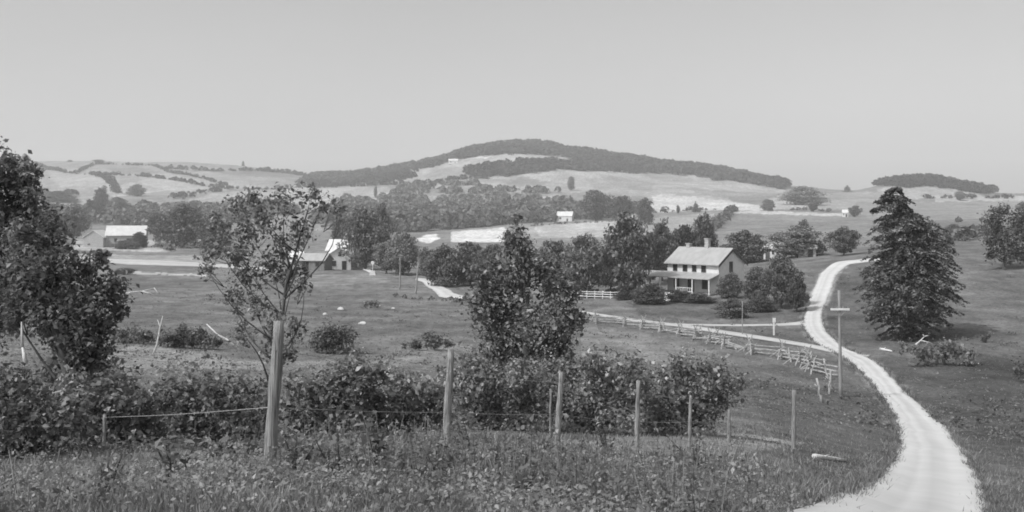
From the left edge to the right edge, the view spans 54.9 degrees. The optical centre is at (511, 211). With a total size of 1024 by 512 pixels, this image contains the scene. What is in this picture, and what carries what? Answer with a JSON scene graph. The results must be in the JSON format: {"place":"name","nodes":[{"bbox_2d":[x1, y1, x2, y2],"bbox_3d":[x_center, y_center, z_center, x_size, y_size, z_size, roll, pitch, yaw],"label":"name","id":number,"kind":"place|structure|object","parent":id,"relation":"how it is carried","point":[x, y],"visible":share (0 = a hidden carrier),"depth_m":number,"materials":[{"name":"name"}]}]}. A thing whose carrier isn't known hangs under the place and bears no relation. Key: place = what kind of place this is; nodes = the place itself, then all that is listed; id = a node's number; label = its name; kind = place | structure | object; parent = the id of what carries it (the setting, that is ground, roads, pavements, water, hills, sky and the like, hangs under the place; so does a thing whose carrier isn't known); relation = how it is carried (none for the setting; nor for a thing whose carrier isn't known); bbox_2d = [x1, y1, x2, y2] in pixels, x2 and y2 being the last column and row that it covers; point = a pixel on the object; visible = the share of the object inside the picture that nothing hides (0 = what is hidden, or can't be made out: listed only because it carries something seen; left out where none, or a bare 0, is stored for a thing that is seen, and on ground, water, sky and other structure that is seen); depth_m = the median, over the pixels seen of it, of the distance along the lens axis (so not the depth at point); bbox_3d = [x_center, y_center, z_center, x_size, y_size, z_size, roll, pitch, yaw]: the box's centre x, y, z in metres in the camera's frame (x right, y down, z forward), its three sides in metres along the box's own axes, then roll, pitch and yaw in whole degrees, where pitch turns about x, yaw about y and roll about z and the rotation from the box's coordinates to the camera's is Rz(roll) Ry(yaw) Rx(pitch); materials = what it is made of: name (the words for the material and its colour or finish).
{"place":"outdoors","nodes":[
{"label":"outdoors","id":0,"kind":"place"},
{"bbox_2d":[66,257,268,269],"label":"valley road","id":1,"kind":"structure","parent":0,"point":[144,262],"depth_m":277.60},
{"bbox_2d":[418,278,466,298],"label":"village road","id":2,"kind":"structure","parent":0,"point":[441,291],"depth_m":175.68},
{"bbox_2d":[0,152,1023,511],"bbox_3d":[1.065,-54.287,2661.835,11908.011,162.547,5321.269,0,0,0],"label":"ground","id":3,"kind":"structure","parent":0,"point":[996,282],"depth_m":134.93,"materials":[{"name":"plant"}]},
{"bbox_2d":[0,136,76,418],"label":"broadleaf tree","id":4,"kind":"object","parent":3,"relation":"on","point":[18,181],"visible":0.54,"depth_m":19.87,"materials":[{"name":"black plant"}]},
{"bbox_2d":[0,354,102,462],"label":"shrub","id":5,"kind":"object","parent":3,"relation":"on","point":[28,418],"visible":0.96,"depth_m":12.53,"materials":[{"name":"grey plant"}]},
{"bbox_2d":[39,191,78,201],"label":"tree","id":6,"kind":"object","parent":3,"relation":"on","point":[58,196],"visible":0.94,"depth_m":1166.00,"materials":[{"name":"grey plant"}]},
{"bbox_2d":[0,201,142,420],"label":"broadleaf tree","id":7,"kind":"object","parent":3,"relation":"on","point":[48,298],"visible":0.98,"depth_m":17.80,"materials":[{"name":"grey plant"}]},
{"bbox_2d":[59,206,91,238],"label":"tree","id":8,"kind":"object","parent":3,"relation":"on","point":[77,215],"visible":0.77,"depth_m":517.17,"materials":[{"name":"grey plant"}]},
{"bbox_2d":[28,352,142,416],"bbox_3d":[-9.562,4.109,22.137,2.625,1.954,1.706,0,0,0],"label":"shrub","id":9,"kind":"object","parent":3,"relation":"on","point":[44,372],"visible":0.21,"depth_m":21.85,"materials":[{"name":"grey plant"}]},
{"bbox_2d":[93,185,108,206],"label":"tree","id":10,"kind":"object","parent":3,"relation":"on","point":[100,195],"visible":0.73,"depth_m":1070.31,"materials":[{"name":"grey plant"}]},
{"bbox_2d":[94,171,122,192],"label":"hedgerow","id":11,"kind":"object","parent":3,"relation":"on","point":[114,184],"visible":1,"depth_m":1465.10,"materials":[{"name":"grey plant"}]},
{"bbox_2d":[94,450,128,491],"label":"leafy weed","id":12,"kind":"object","parent":3,"relation":"on","point":[108,459],"visible":0.66,"depth_m":7.21,"materials":[{"name":"grey plant"}]},
{"bbox_2d":[82,226,148,246],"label":"hay barn","id":13,"kind":"structure","parent":3,"relation":"on","point":[104,238],"depth_m":424.63,"materials":[{"name":"stone"}]},
{"bbox_2d":[43,354,194,452],"bbox_3d":[-5.669,2.799,14.052,2.074,1.645,1.699,0,0,-30],"label":"shrub","id":14,"kind":"object","parent":3,"relation":"on","point":[112,403],"visible":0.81,"depth_m":13.89,"materials":[{"name":"grey plant"}]},
{"bbox_2d":[108,240,141,248],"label":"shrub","id":15,"kind":"object","parent":3,"relation":"on","point":[125,244],"visible":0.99,"depth_m":402.88,"materials":[{"name":"grey plant"}]},
{"bbox_2d":[33,161,231,188],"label":"hedgerow","id":16,"kind":"object","parent":3,"relation":"on","point":[143,174],"visible":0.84,"depth_m":1594.58,"materials":[{"name":"plant"}]},
{"bbox_2d":[112,320,156,343],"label":"shrub","id":17,"kind":"object","parent":3,"relation":"on","point":[140,335],"visible":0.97,"depth_m":75.19,"materials":[{"name":"grey plant"}]},
{"bbox_2d":[125,183,147,195],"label":"tree","id":18,"kind":"object","parent":3,"relation":"on","point":[136,190],"visible":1,"depth_m":1256.89,"materials":[{"name":"plant"}]},
{"bbox_2d":[130,231,148,247],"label":"tree","id":19,"kind":"object","parent":3,"relation":"on","point":[141,239],"visible":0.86,"depth_m":418.75,"materials":[{"name":"grey plant"}]},
{"bbox_2d":[0,196,300,227],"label":"woodland","id":20,"kind":"object","parent":3,"relation":"on","point":[140,212],"visible":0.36,"depth_m":880.33,"materials":[{"name":"grey plant"}]},
{"bbox_2d":[77,161,228,184],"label":"hedgerow","id":21,"kind":"object","parent":3,"relation":"on","point":[82,168],"visible":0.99,"depth_m":1729.98,"materials":[{"name":"plant"}]},
{"bbox_2d":[144,213,173,238],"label":"tree","id":22,"kind":"object","parent":3,"relation":"on","point":[152,218],"visible":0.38,"depth_m":517.20,"materials":[{"name":"grey plant"}]},
{"bbox_2d":[147,435,204,483],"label":"leafy weed","id":23,"kind":"object","parent":3,"relation":"on","point":[168,458],"visible":0.74,"depth_m":8.19,"materials":[{"name":"grey plant"}]},
{"bbox_2d":[145,203,207,248],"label":"tree","id":24,"kind":"object","parent":3,"relation":"on","point":[184,229],"visible":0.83,"depth_m":415.50,"materials":[{"name":"grey plant"}]},
{"bbox_2d":[155,321,223,348],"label":"shrub","id":25,"kind":"object","parent":3,"relation":"on","point":[182,336],"visible":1,"depth_m":73.61,"materials":[{"name":"grey plant"}]},
{"bbox_2d":[168,186,222,198],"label":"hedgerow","id":26,"kind":"object","parent":3,"relation":"on","point":[200,191],"visible":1,"depth_m":1287.45,"materials":[{"name":"grey plant"}]},
{"bbox_2d":[194,217,231,249],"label":"tree","id":27,"kind":"object","parent":3,"relation":"on","point":[203,232],"visible":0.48,"depth_m":376.25,"materials":[{"name":"grey plant"}]},
{"bbox_2d":[148,350,283,445],"bbox_3d":[-4.770,3.052,15.492,2.398,1.759,1.530,0,0,0],"label":"shrub","id":28,"kind":"object","parent":3,"relation":"on","point":[215,394],"visible":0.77,"depth_m":15.29,"materials":[{"name":"grey plant"}]},
{"bbox_2d":[164,164,305,175],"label":"hedgerow","id":29,"kind":"object","parent":3,"relation":"on","point":[268,168],"visible":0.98,"depth_m":1833.32,"materials":[{"name":"plant"}]},
{"bbox_2d":[185,434,292,462],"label":"weeds","id":30,"kind":"object","parent":3,"relation":"on","point":[219,446],"visible":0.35,"depth_m":10.21,"materials":[{"name":"grey plant"}]},
{"bbox_2d":[192,180,347,417],"bbox_3d":[-6.315,2.482,26.089,4.149,6.641,2.657,0,0,0],"label":"slender tree","id":31,"kind":"object","parent":3,"relation":"on","point":[237,259],"visible":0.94,"depth_m":25.89,"materials":[{"name":"grey plant"}]},
{"bbox_2d":[278,433,322,474],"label":"leafy weed","id":32,"kind":"object","parent":3,"relation":"on","point":[292,449],"visible":0.74,"depth_m":8.74,"materials":[{"name":"grey plant"}]},
{"bbox_2d":[296,253,333,269],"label":"long shed","id":33,"kind":"structure","parent":3,"relation":"on","point":[314,260],"depth_m":252.01,"materials":[{"name":"metal"}]},
{"bbox_2d":[312,433,345,478],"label":"leafy weed","id":34,"kind":"object","parent":3,"relation":"on","point":[336,437],"visible":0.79,"depth_m":8.56,"materials":[{"name":"grey plant"}]},
{"bbox_2d":[306,321,360,354],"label":"shrub","id":35,"kind":"object","parent":3,"relation":"on","point":[328,339],"visible":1,"depth_m":75.88,"materials":[{"name":"grey plant"}]},
{"bbox_2d":[326,216,351,241],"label":"tree","id":36,"kind":"object","parent":3,"relation":"on","point":[340,220],"visible":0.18,"depth_m":298.42,"materials":[{"name":"grey plant"}]},
{"bbox_2d":[278,345,400,437],"bbox_3d":[-3.202,3.399,18.039,2.309,2.069,2.005,0,0,32],"label":"shrub","id":37,"kind":"object","parent":3,"relation":"on","point":[351,388],"visible":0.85,"depth_m":17.75,"materials":[{"name":"grey plant"}]},
{"bbox_2d":[329,242,350,269],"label":"white house","id":38,"kind":"structure","parent":3,"relation":"on","point":[339,262],"depth_m":258.16,"materials":[{"name":"paint"}]},
{"bbox_2d":[335,206,393,268],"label":"tree","id":39,"kind":"object","parent":3,"relation":"on","point":[362,226],"visible":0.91,"depth_m":255.97,"materials":[{"name":"grey plant"}]},
{"bbox_2d":[354,417,393,472],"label":"leafy weed","id":40,"kind":"object","parent":3,"relation":"on","point":[376,437],"visible":0.84,"depth_m":9.18,"materials":[{"name":"grey plant"}]},
{"bbox_2d":[372,202,393,240],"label":"tree","id":41,"kind":"object","parent":3,"relation":"on","point":[381,210],"visible":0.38,"depth_m":318.66,"materials":[{"name":"grey plant"}]},
{"bbox_2d":[370,240,397,273],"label":"tree","id":42,"kind":"object","parent":3,"relation":"on","point":[379,253],"visible":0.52,"depth_m":238.44,"materials":[{"name":"grey plant"}]},
{"bbox_2d":[303,174,465,187],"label":"hedgerow","id":43,"kind":"object","parent":3,"relation":"on","point":[376,182],"visible":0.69,"depth_m":1528.60,"materials":[{"name":"plant"}]},
{"bbox_2d":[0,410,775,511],"bbox_3d":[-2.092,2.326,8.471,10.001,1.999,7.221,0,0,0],"label":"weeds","id":44,"kind":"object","parent":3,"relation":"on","point":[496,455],"visible":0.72,"depth_m":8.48,"materials":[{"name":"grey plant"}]},
{"bbox_2d":[361,167,418,183],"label":"woodland","id":45,"kind":"object","parent":3,"relation":"on","point":[403,173],"visible":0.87,"depth_m":1624.18,"materials":[{"name":"plant"}]},
{"bbox_2d":[382,229,422,274],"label":"tree","id":46,"kind":"object","parent":3,"relation":"on","point":[403,244],"visible":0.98,"depth_m":233.42,"materials":[{"name":"grey plant"}]},
{"bbox_2d":[0,431,819,511],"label":"grass","id":47,"kind":"structure","parent":3,"relation":"on","point":[110,506],"depth_m":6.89,"materials":[{"name":"plant"}]},
{"bbox_2d":[357,358,462,436],"bbox_3d":[-2.065,3.722,18.893,2.104,1.858,1.468,0,0,-33],"label":"shrub","id":48,"kind":"object","parent":3,"relation":"on","point":[423,395],"visible":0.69,"depth_m":18.83,"materials":[{"name":"grey plant"}]},
{"bbox_2d":[399,331,453,349],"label":"shrub","id":49,"kind":"object","parent":3,"relation":"on","point":[434,343],"visible":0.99,"depth_m":83.16,"materials":[{"name":"grey plant"}]},
{"bbox_2d":[418,243,469,286],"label":"tree","id":50,"kind":"object","parent":3,"relation":"on","point":[435,260],"visible":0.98,"depth_m":194.53,"materials":[{"name":"grey plant"}]},
{"bbox_2d":[295,138,593,186],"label":"woodland","id":51,"kind":"object","parent":3,"relation":"on","point":[508,147],"visible":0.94,"depth_m":1719.17,"materials":[{"name":"grey plant"}]},
{"bbox_2d":[102,320,796,465],"bbox_3d":[0.865,4.066,20.125,4.915,6.046,22.029,0,0,29],"label":"wire fence","id":52,"kind":"object","parent":3,"relation":"on","point":[274,392],"visible":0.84,"depth_m":13.44,"materials":[{"name":"grey wood"}]},
{"bbox_2d":[453,241,485,284],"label":"tree","id":53,"kind":"object","parent":3,"relation":"on","point":[471,247],"visible":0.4,"depth_m":198.50,"materials":[{"name":"grey plant"}]},
{"bbox_2d":[309,198,639,231],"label":"woodland","id":54,"kind":"object","parent":3,"relation":"on","point":[440,216],"visible":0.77,"depth_m":801.95,"materials":[{"name":"grey plant"}]},
{"bbox_2d":[395,177,561,193],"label":"woodland","id":55,"kind":"object","parent":3,"relation":"on","point":[423,186],"visible":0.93,"depth_m":1266.34,"materials":[{"name":"grey plant"}]},
{"bbox_2d":[469,244,510,281],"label":"tree","id":56,"kind":"object","parent":3,"relation":"on","point":[486,252],"visible":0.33,"depth_m":189.29,"materials":[{"name":"grey plant"}]},
{"bbox_2d":[330,184,651,210],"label":"woodland","id":57,"kind":"object","parent":3,"relation":"on","point":[399,196],"visible":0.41,"depth_m":1154.06,"materials":[{"name":"grey plant"}]},
{"bbox_2d":[435,339,558,431],"bbox_3d":[-0.434,4.725,26.137,3.494,2.599,2.914,0,0,0],"label":"shrub","id":58,"kind":"object","parent":3,"relation":"on","point":[488,403],"visible":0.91,"depth_m":25.74,"materials":[{"name":"grey plant"}]},
{"bbox_2d":[0,260,1023,439],"bbox_3d":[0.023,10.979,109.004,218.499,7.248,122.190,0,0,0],"label":"grass","id":59,"kind":"structure","parent":3,"relation":"on","point":[748,407],"depth_m":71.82,"materials":[{"name":"grey plant"}]},
{"bbox_2d":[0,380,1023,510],"bbox_3d":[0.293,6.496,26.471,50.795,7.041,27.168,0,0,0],"label":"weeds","id":60,"kind":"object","parent":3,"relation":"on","point":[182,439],"visible":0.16,"depth_m":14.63,"materials":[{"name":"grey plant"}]},
{"bbox_2d":[457,210,591,424],"bbox_3d":[0.392,3.342,29.939,3.939,6.777,2.873,0,0,-18],"label":"leafy tree","id":61,"kind":"object","parent":3,"relation":"on","point":[550,285],"visible":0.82,"depth_m":29.81,"materials":[{"name":"grey plant"}]},
{"bbox_2d":[533,238,570,286],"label":"tree","id":62,"kind":"object","parent":3,"relation":"on","point":[559,248],"visible":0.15,"depth_m":168.99,"materials":[{"name":"grey plant"}]},
{"bbox_2d":[559,232,611,295],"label":"tree","id":63,"kind":"object","parent":3,"relation":"on","point":[585,268],"visible":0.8,"depth_m":164.75,"materials":[{"name":"grey plant"}]},
{"bbox_2d":[575,190,613,219],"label":"tree","id":64,"kind":"object","parent":3,"relation":"on","point":[596,203],"visible":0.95,"depth_m":796.28,"materials":[{"name":"grey plant"}]},
{"bbox_2d":[530,339,659,434],"bbox_3d":[2.059,4.891,27.141,3.911,2.850,2.555,0,0,0],"label":"shrub","id":65,"kind":"object","parent":3,"relation":"on","point":[574,404],"visible":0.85,"depth_m":26.86,"materials":[{"name":"grey plant"}]},
{"bbox_2d":[591,419,618,449],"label":"leafy weed","id":66,"kind":"object","parent":3,"relation":"on","point":[601,434],"visible":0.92,"depth_m":17.46,"materials":[{"name":"grey plant"}]},
{"bbox_2d":[606,195,637,218],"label":"tree","id":67,"kind":"object","parent":3,"relation":"on","point":[620,202],"visible":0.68,"depth_m":717.66,"materials":[{"name":"grey plant"}]},
{"bbox_2d":[591,209,655,293],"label":"tree","id":68,"kind":"object","parent":3,"relation":"on","point":[627,241],"visible":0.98,"depth_m":160.27,"materials":[{"name":"grey plant"}]},
{"bbox_2d":[462,145,791,188],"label":"woodland","id":69,"kind":"object","parent":3,"relation":"on","point":[606,160],"visible":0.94,"depth_m":1506.18,"materials":[{"name":"grey plant"}]},
{"bbox_2d":[635,197,654,224],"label":"tree","id":70,"kind":"object","parent":3,"relation":"on","point":[646,216],"visible":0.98,"depth_m":697.66,"materials":[{"name":"grey plant"}]},
{"bbox_2d":[631,283,671,304],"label":"bush","id":71,"kind":"object","parent":3,"relation":"on","point":[649,296],"visible":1,"depth_m":150.70,"materials":[{"name":"grey plant"}]},
{"bbox_2d":[640,231,667,283],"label":"tree","id":72,"kind":"object","parent":3,"relation":"on","point":[657,253],"visible":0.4,"depth_m":183.98,"materials":[{"name":"grey plant"}]},
{"bbox_2d":[653,217,678,280],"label":"tree","id":73,"kind":"object","parent":3,"relation":"on","point":[669,246],"visible":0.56,"depth_m":190.64,"materials":[{"name":"grey plant"}]},
{"bbox_2d":[669,224,698,246],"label":"tree","id":74,"kind":"object","parent":3,"relation":"on","point":[681,233],"visible":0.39,"depth_m":197.01,"materials":[{"name":"grey plant"}]},
{"bbox_2d":[666,435,704,469],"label":"leafy weed","id":75,"kind":"object","parent":3,"relation":"on","point":[697,450],"visible":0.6,"depth_m":13.04,"materials":[{"name":"grey plant"}]},
{"bbox_2d":[630,342,747,436],"bbox_3d":[4.997,5.242,28.518,3.647,2.934,2.223,0,0,0],"label":"shrub","id":76,"kind":"object","parent":3,"relation":"on","point":[700,394],"visible":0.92,"depth_m":28.26,"materials":[{"name":"grey plant"}]},
{"bbox_2d":[644,238,747,295],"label":"farmhouse","id":77,"kind":"object","parent":3,"relation":"on","point":[691,269],"visible":0.66,"depth_m":164.06,"materials":[{"name":"wood"}]},
{"bbox_2d":[681,292,718,302],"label":"bush","id":78,"kind":"object","parent":3,"relation":"on","point":[699,297],"visible":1,"depth_m":150.02,"materials":[{"name":"grey plant"}]},
{"bbox_2d":[691,211,718,246],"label":"tree","id":79,"kind":"object","parent":3,"relation":"on","point":[706,230],"visible":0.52,"depth_m":213.73,"materials":[{"name":"grey plant"}]},
{"bbox_2d":[579,309,837,375],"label":"rail fence","id":80,"kind":"object","parent":3,"relation":"on","point":[811,361],"visible":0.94,"depth_m":95.79,"materials":[{"name":"grey wood"}]},
{"bbox_2d":[709,204,736,229],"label":"hedgerow","id":81,"kind":"object","parent":3,"relation":"on","point":[719,219],"visible":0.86,"depth_m":703.82,"materials":[{"name":"grey plant"}]},
{"bbox_2d":[713,272,743,297],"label":"bush","id":82,"kind":"object","parent":3,"relation":"on","point":[731,282],"visible":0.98,"depth_m":154.61,"materials":[{"name":"grey plant"}]},
{"bbox_2d":[712,297,752,318],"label":"bush","id":83,"kind":"object","parent":3,"relation":"on","point":[732,306],"visible":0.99,"depth_m":132.65,"materials":[{"name":"grey plant"}]},
{"bbox_2d":[719,229,770,262],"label":"tree","id":84,"kind":"object","parent":3,"relation":"on","point":[746,246],"visible":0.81,"depth_m":232.75,"materials":[{"name":"grey plant"}]},
{"bbox_2d":[741,266,769,299],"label":"tree","id":85,"kind":"object","parent":3,"relation":"on","point":[751,287],"visible":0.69,"depth_m":145.90,"materials":[{"name":"grey plant"}]},
{"bbox_2d":[743,295,780,312],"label":"bush","id":86,"kind":"object","parent":3,"relation":"on","point":[757,301],"visible":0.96,"depth_m":138.46,"materials":[{"name":"grey plant"}]},
{"bbox_2d":[758,253,800,308],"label":"tree","id":87,"kind":"object","parent":3,"relation":"on","point":[777,279],"visible":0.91,"depth_m":140.23,"materials":[{"name":"grey plant"}]},
{"bbox_2d":[762,224,828,256],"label":"tree","id":88,"kind":"object","parent":3,"relation":"on","point":[791,244],"visible":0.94,"depth_m":236.09,"materials":[{"name":"grey plant"}]},
{"bbox_2d":[782,271,812,311],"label":"tree","id":89,"kind":"object","parent":3,"relation":"on","point":[796,290],"visible":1,"depth_m":136.10,"materials":[{"name":"grey plant"}]},
{"bbox_2d":[775,185,830,204],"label":"tree","id":90,"kind":"object","parent":3,"relation":"on","point":[802,195],"visible":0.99,"depth_m":1011.78,"materials":[{"name":"grey plant"}]},
{"bbox_2d":[830,290,849,396],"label":"utility pole","id":91,"kind":"object","parent":3,"relation":"on","point":[839,308],"visible":0.94,"depth_m":65.91,"materials":[{"name":"grey wood"}]},
{"bbox_2d":[820,226,863,255],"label":"tree","id":92,"kind":"object","parent":3,"relation":"on","point":[845,240],"visible":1,"depth_m":223.76,"materials":[{"name":"grey plant"}]},
{"bbox_2d":[777,305,1020,511],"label":"grass","id":93,"kind":"structure","parent":3,"relation":"on","point":[826,491],"depth_m":29.79,"materials":[{"name":"grey plant"}]},
{"bbox_2d":[852,187,970,341],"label":"evergreen tree","id":94,"kind":"object","parent":3,"relation":"on","point":[909,310],"visible":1,"depth_m":103.27,"materials":[{"name":"grey plant"}]},
{"bbox_2d":[871,173,998,193],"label":"woodland","id":95,"kind":"object","parent":3,"relation":"on","point":[925,179],"visible":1,"depth_m":1230.12,"materials":[{"name":"grey plant"}]},
{"bbox_2d":[897,335,980,365],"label":"shrub","id":96,"kind":"object","parent":3,"relation":"on","point":[926,354],"visible":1,"depth_m":85.31,"materials":[{"name":"grey plant"}]},
{"bbox_2d":[923,193,1014,198],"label":"hedgerow","id":97,"kind":"object","parent":3,"relation":"on","point":[1004,195],"visible":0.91,"depth_m":1116.04,"materials":[{"name":"plant"}]},
{"bbox_2d":[927,224,1020,244],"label":"hedgerow","id":98,"kind":"object","parent":3,"relation":"on","point":[964,233],"visible":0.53,"depth_m":266.72,"materials":[{"name":"grey plant"}]},
{"bbox_2d":[976,202,1023,269],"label":"lone tree","id":99,"kind":"object","parent":3,"relation":"on","point":[1010,255],"visible":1,"depth_m":157.20,"materials":[{"name":"grey plant"}]},
{"bbox_2d":[0,0,1023,192],"label":"sky","id":100,"kind":"structure","parent":0,"point":[824,94],"materials":[{"name":"grey"}]},
{"bbox_2d":[582,311,838,352],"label":"lane","id":101,"kind":"structure","parent":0,"point":[760,337],"depth_m":111.56,"materials":[{"name":"grey gravel"}]},
{"bbox_2d":[674,321,804,325],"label":"path","id":102,"kind":"structure","parent":0,"point":[788,324],"depth_m":122.96,"materials":[{"name":"white gravel"}]},
{"bbox_2d":[790,258,987,511],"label":"road","id":103,"kind":"structure","parent":0,"point":[932,471],"depth_m":34.94,"materials":[{"name":"white gravel"}]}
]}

